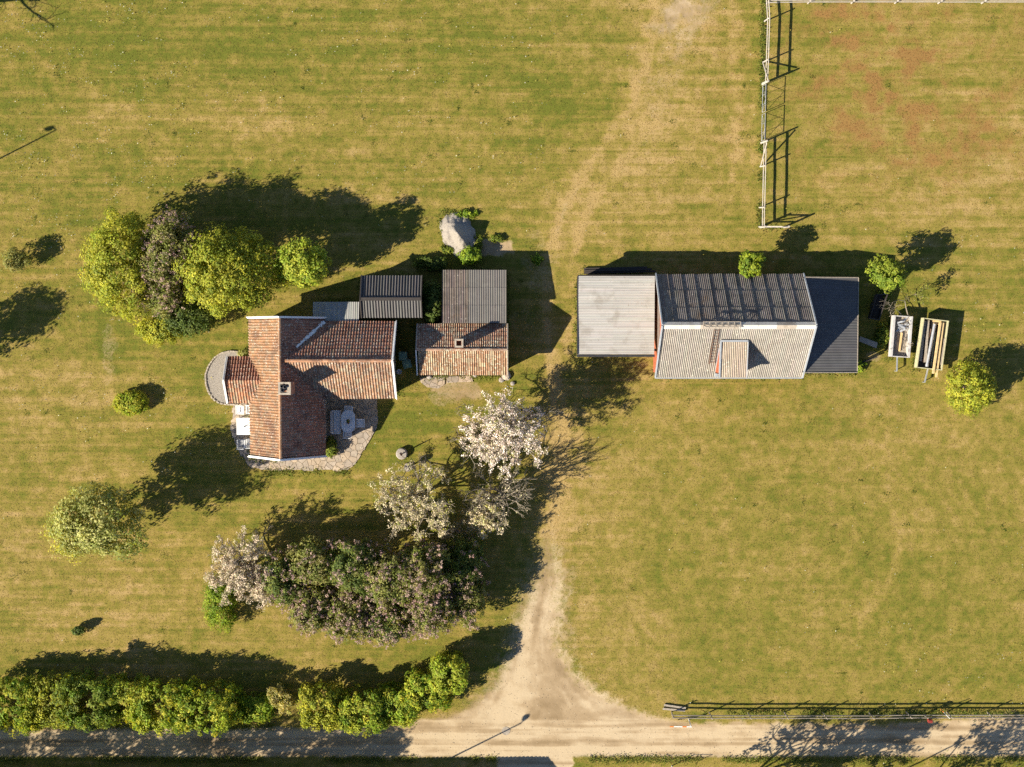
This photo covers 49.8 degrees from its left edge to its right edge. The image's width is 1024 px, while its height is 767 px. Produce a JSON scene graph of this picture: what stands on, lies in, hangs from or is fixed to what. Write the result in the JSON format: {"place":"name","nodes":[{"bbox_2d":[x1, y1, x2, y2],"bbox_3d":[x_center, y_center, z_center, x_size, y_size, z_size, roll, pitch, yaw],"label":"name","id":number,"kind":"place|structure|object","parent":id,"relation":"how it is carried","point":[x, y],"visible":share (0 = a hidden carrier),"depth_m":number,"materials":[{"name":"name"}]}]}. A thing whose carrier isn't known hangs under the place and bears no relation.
{"place":"outdoors","nodes":[
{"label":"outdoors","id":0,"kind":"place"},
{"bbox_2d":[206,352,237,403],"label":"gravel path","id":1,"kind":"structure","parent":0,"point":[215,373],"depth_m":80.03,"materials":[{"name":"beige gravel"}]},
{"bbox_2d":[230,398,377,470],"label":"patio","id":2,"kind":"structure","parent":0,"point":[350,449],"depth_m":80.22,"materials":[{"name":"stone"}]},
{"bbox_2d":[236,439,244,449],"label":"garden chair","id":3,"kind":"object","parent":2,"relation":"on","point":[240,443],"visible":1,"depth_m":79.71,"materials":[{"name":"white plastic"}]},
{"bbox_2d":[235,405,245,413],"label":"garden chair","id":4,"kind":"object","parent":2,"relation":"on","point":[240,411],"visible":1,"depth_m":79.70,"materials":[{"name":"white plastic"}]},
{"bbox_2d":[236,418,249,434],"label":"garden table","id":5,"kind":"object","parent":2,"relation":"on","point":[241,423],"visible":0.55,"depth_m":79.45,"materials":[{"name":"white plastic"}]},
{"bbox_2d":[326,435,338,458],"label":"shrub","id":6,"kind":"object","parent":2,"relation":"on","point":[331,452],"visible":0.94,"depth_m":79.55,"materials":[{"name":"green plant"}]},
{"bbox_2d":[330,410,340,433],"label":"garden bench","id":7,"kind":"object","parent":2,"relation":"on","point":[338,422],"visible":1,"depth_m":79.73,"materials":[{"name":"white plastic"}]},
{"bbox_2d":[341,410,354,431],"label":"garden table","id":8,"kind":"object","parent":2,"relation":"on","point":[347,413],"visible":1,"depth_m":79.44,"materials":[{"name":"white plastic"}]},
{"bbox_2d":[356,418,364,426],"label":"garden chair","id":9,"kind":"object","parent":2,"relation":"on","point":[361,422],"visible":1,"depth_m":79.74,"materials":[{"name":"white plastic"}]},
{"bbox_2d":[420,375,472,387],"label":"doorstep paving","id":10,"kind":"structure","parent":0,"point":[430,383],"depth_m":80.04,"materials":[{"name":"beige stone"}]},
{"bbox_2d":[0,0,1023,766],"bbox_3d":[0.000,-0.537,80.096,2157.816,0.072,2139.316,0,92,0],"label":"ground","id":11,"kind":"structure","parent":0,"point":[682,514],"depth_m":80.00,"materials":[{"name":"green plant"}]},
{"bbox_2d":[0,246,34,273],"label":"young tree","id":12,"kind":"object","parent":11,"relation":"on","point":[18,262],"visible":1,"depth_m":78.31,"materials":[{"name":"green plant"}]},
{"bbox_2d":[0,674,52,738],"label":"hedge shrub","id":13,"kind":"object","parent":11,"relation":"on","point":[12,691],"visible":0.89,"depth_m":79.02,"materials":[{"name":"green plant"}]},
{"bbox_2d":[17,670,87,733],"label":"hedge shrub","id":14,"kind":"object","parent":11,"relation":"on","point":[42,691],"visible":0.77,"depth_m":79.06,"materials":[{"name":"green plant"}]},
{"bbox_2d":[70,625,85,635],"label":"tiny shrub","id":15,"kind":"object","parent":11,"relation":"on","point":[77,630],"visible":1,"depth_m":80.14,"materials":[{"name":"green plant"}]},
{"bbox_2d":[51,665,124,732],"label":"hedge shrub","id":16,"kind":"object","parent":11,"relation":"on","point":[99,691],"visible":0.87,"depth_m":78.50,"materials":[{"name":"green plant"}]},
{"bbox_2d":[40,478,149,565],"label":"garden tree","id":17,"kind":"object","parent":11,"relation":"on","point":[99,532],"visible":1,"depth_m":75.18,"materials":[{"name":"green plant"}]},
{"bbox_2d":[78,205,161,325],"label":"broadleaf tree","id":18,"kind":"object","parent":11,"relation":"on","point":[133,252],"visible":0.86,"depth_m":75.42,"materials":[{"name":"green plant"}]},
{"bbox_2d":[94,671,153,724],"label":"hedge shrub","id":19,"kind":"object","parent":11,"relation":"on","point":[120,686],"visible":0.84,"depth_m":78.86,"materials":[{"name":"green plant"}]},
{"bbox_2d":[111,388,149,417],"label":"boxwood","id":20,"kind":"object","parent":11,"relation":"on","point":[122,401],"visible":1,"depth_m":79.28,"materials":[{"name":"green plant"}]},
{"bbox_2d":[134,313,184,347],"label":"shrub","id":21,"kind":"object","parent":11,"relation":"on","point":[159,332],"visible":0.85,"depth_m":78.14,"materials":[{"name":"green plant"}]},
{"bbox_2d":[133,259,191,319],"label":"lilac","id":22,"kind":"object","parent":11,"relation":"on","point":[161,305],"visible":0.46,"depth_m":76.67,"materials":[{"name":"green plant"}]},
{"bbox_2d":[138,204,191,299],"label":"lilac","id":23,"kind":"object","parent":11,"relation":"on","point":[161,232],"visible":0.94,"depth_m":75.14,"materials":[{"name":"green plant"}]},
{"bbox_2d":[128,675,215,736],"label":"hedge shrub","id":24,"kind":"object","parent":11,"relation":"on","point":[148,693],"visible":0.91,"depth_m":78.60,"materials":[{"name":"green plant"}]},
{"bbox_2d":[150,300,220,341],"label":"shrub","id":25,"kind":"object","parent":11,"relation":"on","point":[200,316],"visible":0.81,"depth_m":77.64,"materials":[{"name":"green plant"}]},
{"bbox_2d":[170,225,201,276],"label":"lilac","id":26,"kind":"object","parent":11,"relation":"on","point":[186,240],"visible":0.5,"depth_m":75.29,"materials":[{"name":"green plant"}]},
{"bbox_2d":[170,678,246,737],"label":"hedge shrub","id":27,"kind":"object","parent":11,"relation":"on","point":[219,702],"visible":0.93,"depth_m":78.59,"materials":[{"name":"green plant"}]},
{"bbox_2d":[201,570,238,633],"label":"shrub","id":28,"kind":"object","parent":11,"relation":"on","point":[214,596],"visible":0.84,"depth_m":79.34,"materials":[{"name":"green plant"}]},
{"bbox_2d":[204,351,237,404],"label":"stone edging","id":29,"kind":"object","parent":11,"relation":"on","point":[206,373],"visible":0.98,"depth_m":79.95,"materials":[{"name":"grey stone"}]},
{"bbox_2d":[171,221,289,318],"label":"broadleaf tree","id":30,"kind":"object","parent":11,"relation":"on","point":[236,266],"visible":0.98,"depth_m":74.80,"materials":[{"name":"green plant"}]},
{"bbox_2d":[203,524,278,609],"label":"blossom tree","id":31,"kind":"object","parent":11,"relation":"on","point":[245,566],"visible":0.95,"depth_m":77.65,"materials":[{"name":"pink plant"}]},
{"bbox_2d":[237,347,248,355],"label":"shrub","id":32,"kind":"object","parent":11,"relation":"on","point":[245,352],"visible":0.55,"depth_m":79.11,"materials":[{"name":"green plant"}]},
{"bbox_2d":[234,691,276,724],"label":"hedge shrub","id":33,"kind":"object","parent":11,"relation":"on","point":[257,708],"visible":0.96,"depth_m":79.66,"materials":[{"name":"green plant"}]},
{"bbox_2d":[266,682,295,715],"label":"dry bush","id":34,"kind":"object","parent":11,"relation":"on","point":[281,704],"visible":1,"depth_m":79.61,"materials":[{"name":"beige plant"}]},
{"bbox_2d":[254,548,309,610],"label":"lilac","id":35,"kind":"object","parent":11,"relation":"on","point":[281,589],"visible":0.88,"depth_m":77.24,"materials":[{"name":"green plant"}]},
{"bbox_2d":[271,237,331,289],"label":"round tree","id":36,"kind":"object","parent":11,"relation":"on","point":[295,266],"visible":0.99,"depth_m":75.43,"materials":[{"name":"green plant"}]},
{"bbox_2d":[222,302,396,460],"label":"farmhouse","id":37,"kind":"object","parent":11,"relation":"on","point":[287,377],"visible":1,"depth_m":76.64,"materials":[{"name":"tile"}]},
{"bbox_2d":[282,583,341,636],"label":"lilac","id":38,"kind":"object","parent":11,"relation":"on","point":[305,619],"visible":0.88,"depth_m":77.45,"materials":[{"name":"green plant"}]},
{"bbox_2d":[281,534,346,588],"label":"lilac","id":39,"kind":"object","parent":11,"relation":"on","point":[314,553],"visible":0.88,"depth_m":77.05,"materials":[{"name":"green plant"}]},
{"bbox_2d":[295,678,346,732],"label":"hedge shrub","id":40,"kind":"object","parent":11,"relation":"on","point":[329,699],"visible":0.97,"depth_m":79.02,"materials":[{"name":"green plant"}]},
{"bbox_2d":[321,576,375,644],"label":"lilac","id":41,"kind":"object","parent":11,"relation":"on","point":[347,623],"visible":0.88,"depth_m":77.23,"materials":[{"name":"green plant"}]},
{"bbox_2d":[320,536,392,601],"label":"lilac","id":42,"kind":"object","parent":11,"relation":"on","point":[358,554],"visible":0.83,"depth_m":76.40,"materials":[{"name":"green plant"}]},
{"bbox_2d":[336,681,388,737],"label":"hedge shrub","id":43,"kind":"object","parent":11,"relation":"on","point":[373,705],"visible":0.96,"depth_m":78.87,"materials":[{"name":"green plant"}]},
{"bbox_2d":[352,592,423,649],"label":"lilac","id":44,"kind":"object","parent":11,"relation":"on","point":[383,630],"visible":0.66,"depth_m":77.30,"materials":[{"name":"green plant"}]},
{"bbox_2d":[359,275,422,317],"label":"garden shed","id":45,"kind":"structure","parent":11,"relation":"on","point":[392,296],"depth_m":77.26,"materials":[{"name":"metal"}]},
{"bbox_2d":[356,538,427,620],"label":"lilac","id":46,"kind":"object","parent":11,"relation":"on","point":[399,590],"visible":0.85,"depth_m":76.15,"materials":[{"name":"green plant"}]},
{"bbox_2d":[377,680,421,728],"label":"hedge shrub","id":47,"kind":"object","parent":11,"relation":"on","point":[400,717],"visible":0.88,"depth_m":79.20,"materials":[{"name":"green plant"}]},
{"bbox_2d":[396,448,407,459],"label":"hand pump","id":48,"kind":"object","parent":11,"relation":"on","point":[401,453],"visible":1,"depth_m":79.95,"materials":[{"name":"stone"}]},
{"bbox_2d":[399,351,407,359],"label":"wheelie bin","id":49,"kind":"object","parent":11,"relation":"on","point":[402,355],"visible":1,"depth_m":78.98,"materials":[{"name":"green plastic"}]},
{"bbox_2d":[402,358,411,368],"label":"wheelie bin","id":50,"kind":"object","parent":11,"relation":"on","point":[407,364],"visible":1,"depth_m":79.00,"materials":[{"name":"green plastic"}]},
{"bbox_2d":[367,453,456,541],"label":"blossom tree","id":51,"kind":"object","parent":11,"relation":"on","point":[417,497],"visible":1,"depth_m":76.81,"materials":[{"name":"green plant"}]},
{"bbox_2d":[402,666,453,713],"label":"hedge shrub","id":52,"kind":"object","parent":11,"relation":"on","point":[419,682],"visible":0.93,"depth_m":78.94,"materials":[{"name":"green plant"}]},
{"bbox_2d":[412,255,447,273],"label":"shrub","id":53,"kind":"object","parent":11,"relation":"on","point":[434,263],"visible":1,"depth_m":79.13,"materials":[{"name":"green plant"}]},
{"bbox_2d":[398,536,462,598],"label":"lilac","id":54,"kind":"object","parent":11,"relation":"on","point":[427,576],"visible":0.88,"depth_m":76.33,"materials":[{"name":"green plant"}]},
{"bbox_2d":[396,569,466,639],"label":"lilac","id":55,"kind":"object","parent":11,"relation":"on","point":[433,612],"visible":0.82,"depth_m":76.91,"materials":[{"name":"green plant"}]},
{"bbox_2d":[422,278,441,323],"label":"shrub","id":56,"kind":"object","parent":11,"relation":"on","point":[432,300],"visible":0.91,"depth_m":78.07,"materials":[{"name":"green plant"}]},
{"bbox_2d":[439,245,454,254],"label":"weed plant","id":57,"kind":"object","parent":11,"relation":"on","point":[449,249],"visible":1,"depth_m":79.41,"materials":[{"name":"green plant"}]},
{"bbox_2d":[429,650,469,694],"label":"hedge shrub","id":58,"kind":"object","parent":11,"relation":"on","point":[441,663],"visible":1,"depth_m":78.46,"materials":[{"name":"green plant"}]},
{"bbox_2d":[431,517,478,541],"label":"blossom tree","id":59,"kind":"object","parent":11,"relation":"on","point":[456,530],"visible":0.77,"depth_m":79.52,"materials":[{"name":"beige plant"}]},
{"bbox_2d":[439,212,477,257],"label":"gravel heap","id":60,"kind":"object","parent":11,"relation":"on","point":[458,233],"visible":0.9,"depth_m":79.26,"materials":[{"name":"grey gravel"}]},
{"bbox_2d":[415,323,507,374],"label":"outbuilding","id":61,"kind":"structure","parent":11,"relation":"on","point":[461,349],"depth_m":77.45,"materials":[{"name":"brown tile"}]},
{"bbox_2d":[437,532,489,587],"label":"lilac","id":62,"kind":"object","parent":11,"relation":"on","point":[470,562],"visible":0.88,"depth_m":77.81,"materials":[{"name":"green plant"}]},
{"bbox_2d":[442,571,490,630],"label":"lilac","id":63,"kind":"object","parent":11,"relation":"on","point":[468,593],"visible":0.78,"depth_m":77.83,"materials":[{"name":"green plant"}]},
{"bbox_2d":[455,209,477,217],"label":"weed plant","id":64,"kind":"object","parent":11,"relation":"on","point":[465,213],"visible":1,"depth_m":79.36,"materials":[{"name":"green plant"}]},
{"bbox_2d":[455,245,481,265],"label":"shrub","id":65,"kind":"object","parent":11,"relation":"on","point":[469,255],"visible":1,"depth_m":78.71,"materials":[{"name":"green plant"}]},
{"bbox_2d":[442,270,505,322],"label":"annex","id":66,"kind":"object","parent":11,"relation":"on","point":[473,296],"visible":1,"depth_m":77.62,"materials":[{"name":"grey metal"}]},
{"bbox_2d":[473,233,482,251],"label":"weed plant","id":67,"kind":"object","parent":11,"relation":"on","point":[479,242],"visible":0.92,"depth_m":79.39,"materials":[{"name":"green plant"}]},
{"bbox_2d":[462,501,507,539],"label":"blossom tree","id":68,"kind":"object","parent":11,"relation":"on","point":[483,525],"visible":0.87,"depth_m":78.10,"materials":[{"name":"beige plant"}]},
{"bbox_2d":[488,234,503,242],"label":"weed plant","id":69,"kind":"object","parent":11,"relation":"on","point":[495,238],"visible":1,"depth_m":79.39,"materials":[{"name":"green plant"}]},
{"bbox_2d":[458,458,535,531],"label":"blossom tree","id":70,"kind":"object","parent":11,"relation":"on","point":[497,496],"visible":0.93,"depth_m":77.53,"materials":[{"name":"white plant"}]},
{"bbox_2d":[449,386,568,482],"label":"blossom tree","id":71,"kind":"object","parent":11,"relation":"on","point":[502,427],"visible":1,"depth_m":75.92,"materials":[{"name":"pink plant"}]},
{"bbox_2d":[0,0,1023,765],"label":"wildflowers","id":72,"kind":"object","parent":11,"relation":"on","point":[372,184],"visible":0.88,"depth_m":79.40,"materials":[{"name":"green plant"}]},
{"bbox_2d":[530,252,543,265],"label":"weed plant","id":73,"kind":"object","parent":11,"relation":"on","point":[537,258],"visible":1,"depth_m":79.44,"materials":[{"name":"green plant"}]},
{"bbox_2d":[577,275,654,356],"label":"carport","id":74,"kind":"object","parent":11,"relation":"on","point":[615,314],"visible":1,"depth_m":77.45,"materials":[{"name":"metal"}]},
{"bbox_2d":[584,266,654,273],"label":"board stack","id":75,"kind":"object","parent":11,"relation":"on","point":[614,270],"visible":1,"depth_m":79.55,"materials":[{"name":"brown wood"}]},
{"bbox_2d":[653,273,816,378],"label":"barn","id":76,"kind":"structure","parent":11,"relation":"on","point":[726,326],"depth_m":75.73,"materials":[{"name":"grey wood"}]},
{"bbox_2d":[738,249,765,278],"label":"young tree","id":77,"kind":"object","parent":11,"relation":"on","point":[751,264],"visible":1,"depth_m":76.85,"materials":[{"name":"green plant"}]},
{"bbox_2d":[759,142,766,227],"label":"paddock fence","id":78,"kind":"object","parent":11,"relation":"on","point":[762,207],"visible":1,"depth_m":78.51,"materials":[{"name":"grey wood"}]},
{"bbox_2d":[760,80,768,143],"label":"field gate","id":79,"kind":"structure","parent":11,"relation":"on","point":[763,141],"depth_m":78.57,"materials":[{"name":"grey wood"}]},
{"bbox_2d":[762,0,769,82],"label":"paddock fence","id":80,"kind":"object","parent":11,"relation":"on","point":[766,73],"visible":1,"depth_m":78.28,"materials":[{"name":"grey wood"}]},
{"bbox_2d":[802,277,858,372],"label":"lean to","id":81,"kind":"object","parent":11,"relation":"on","point":[835,304],"visible":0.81,"depth_m":77.49,"materials":[{"name":"grey metal"}]},
{"bbox_2d":[671,711,1023,719],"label":"roadside fence","id":82,"kind":"object","parent":11,"relation":"on","point":[749,715],"visible":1,"depth_m":80.42,"materials":[{"name":"brown wood"}]},
{"bbox_2d":[858,359,866,372],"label":"weed plant","id":83,"kind":"object","parent":11,"relation":"on","point":[860,366],"visible":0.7,"depth_m":79.62,"materials":[{"name":"green plant"}]},
{"bbox_2d":[858,336,876,347],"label":"workbench","id":84,"kind":"object","parent":11,"relation":"on","point":[873,344],"visible":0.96,"depth_m":79.39,"materials":[{"name":"grey wood"}]},
{"bbox_2d":[868,290,887,319],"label":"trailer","id":85,"kind":"object","parent":11,"relation":"on","point":[875,312],"visible":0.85,"depth_m":79.42,"materials":[{"name":"metal"}]},
{"bbox_2d":[874,321,889,348],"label":"weed plant","id":86,"kind":"object","parent":11,"relation":"on","point":[884,336],"visible":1,"depth_m":79.55,"materials":[{"name":"green plant"}]},
{"bbox_2d":[878,285,891,300],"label":"weed plant","id":87,"kind":"object","parent":11,"relation":"on","point":[881,291],"visible":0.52,"depth_m":79.43,"materials":[{"name":"green plant"}]},
{"bbox_2d":[864,253,908,293],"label":"young tree","id":88,"kind":"object","parent":11,"relation":"on","point":[889,277],"visible":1,"depth_m":76.79,"materials":[{"name":"green plant"}]},
{"bbox_2d":[767,0,1023,3],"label":"paddock fence","id":89,"kind":"object","parent":11,"relation":"on","point":[938,1],"visible":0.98,"depth_m":78.29,"materials":[{"name":"grey wood"}]},
{"bbox_2d":[888,315,912,371],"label":"trailer","id":90,"kind":"object","parent":11,"relation":"on","point":[894,336],"visible":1,"depth_m":79.40,"materials":[{"name":"grey metal"}]},
{"bbox_2d":[879,296,908,317],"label":"cut branch","id":91,"kind":"object","parent":90,"relation":"in","point":[895,306],"visible":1,"depth_m":79.09,"materials":[{"name":"brown wood"}]},
{"bbox_2d":[888,315,912,351],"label":"brushwood","id":92,"kind":"object","parent":90,"relation":"in","point":[905,332],"visible":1,"depth_m":79.08,"materials":[{"name":"wood"}]},
{"bbox_2d":[896,317,908,331],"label":"scrap metal","id":93,"kind":"object","parent":90,"relation":"in","point":[901,326],"visible":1,"depth_m":79.18,"materials":[{"name":"metal"}]},
{"bbox_2d":[911,283,932,304],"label":"sapling","id":94,"kind":"object","parent":11,"relation":"on","point":[922,294],"visible":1,"depth_m":78.51,"materials":[{"name":"green plant"}]},
{"bbox_2d":[914,318,948,382],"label":"trailer","id":95,"kind":"object","parent":11,"relation":"on","point":[919,364],"visible":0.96,"depth_m":79.38,"materials":[{"name":"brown wood"}]},
{"bbox_2d":[924,320,929,361],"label":"plank","id":96,"kind":"object","parent":95,"relation":"on","point":[926,340],"visible":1,"depth_m":79.26,"materials":[{"name":"brown wood"}]},
{"bbox_2d":[925,324,935,366],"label":"metal pipe","id":97,"kind":"object","parent":96,"relation":"on","point":[930,346],"visible":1,"depth_m":79.07,"materials":[{"name":"metal"}]},
{"bbox_2d":[930,332,935,365],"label":"plank","id":98,"kind":"object","parent":95,"relation":"on","point":[933,349],"visible":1,"depth_m":79.39,"materials":[{"name":"brown wood"}]},
{"bbox_2d":[932,323,940,373],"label":"plank","id":99,"kind":"object","parent":95,"relation":"on","point":[936,349],"visible":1,"depth_m":78.94,"materials":[{"name":"beige wood"}]},
{"bbox_2d":[935,323,943,376],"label":"plank","id":100,"kind":"object","parent":95,"relation":"on","point":[939,349],"visible":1,"depth_m":79.06,"materials":[{"name":"beige wood"}]},
{"bbox_2d":[943,355,997,419],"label":"bush","id":101,"kind":"object","parent":11,"relation":"on","point":[979,396],"visible":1,"depth_m":77.86,"materials":[{"name":"green plant"}]},
{"bbox_2d":[0,712,1023,766],"bbox_3d":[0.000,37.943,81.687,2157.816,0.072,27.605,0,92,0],"label":"dirt road","id":102,"kind":"structure","parent":0,"point":[540,730],"depth_m":81.22,"materials":[{"name":"soil"}]},
{"bbox_2d":[11,6,1018,766],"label":"pebbles","id":103,"kind":"object","parent":102,"relation":"on","point":[539,696],"visible":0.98,"depth_m":81.18,"materials":[{"name":"grey stone"}]},
{"bbox_2d":[460,546,637,711],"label":"driveway","id":104,"kind":"structure","parent":0,"point":[508,695],"depth_m":81.00,"materials":[{"name":"beige gravel"}]},
{"bbox_2d":[654,0,711,37],"bbox_3d":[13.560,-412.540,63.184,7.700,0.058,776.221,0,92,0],"label":"path","id":105,"kind":"structure","parent":0,"point":[672,17],"depth_m":79.04,"materials":[{"name":"soil"}]},
{"bbox_2d":[918,321,925,360],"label":"plank","id":106,"kind":"object","parent":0,"point":[922,344],"visible":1,"depth_m":79.31,"materials":[{"name":"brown wood"}]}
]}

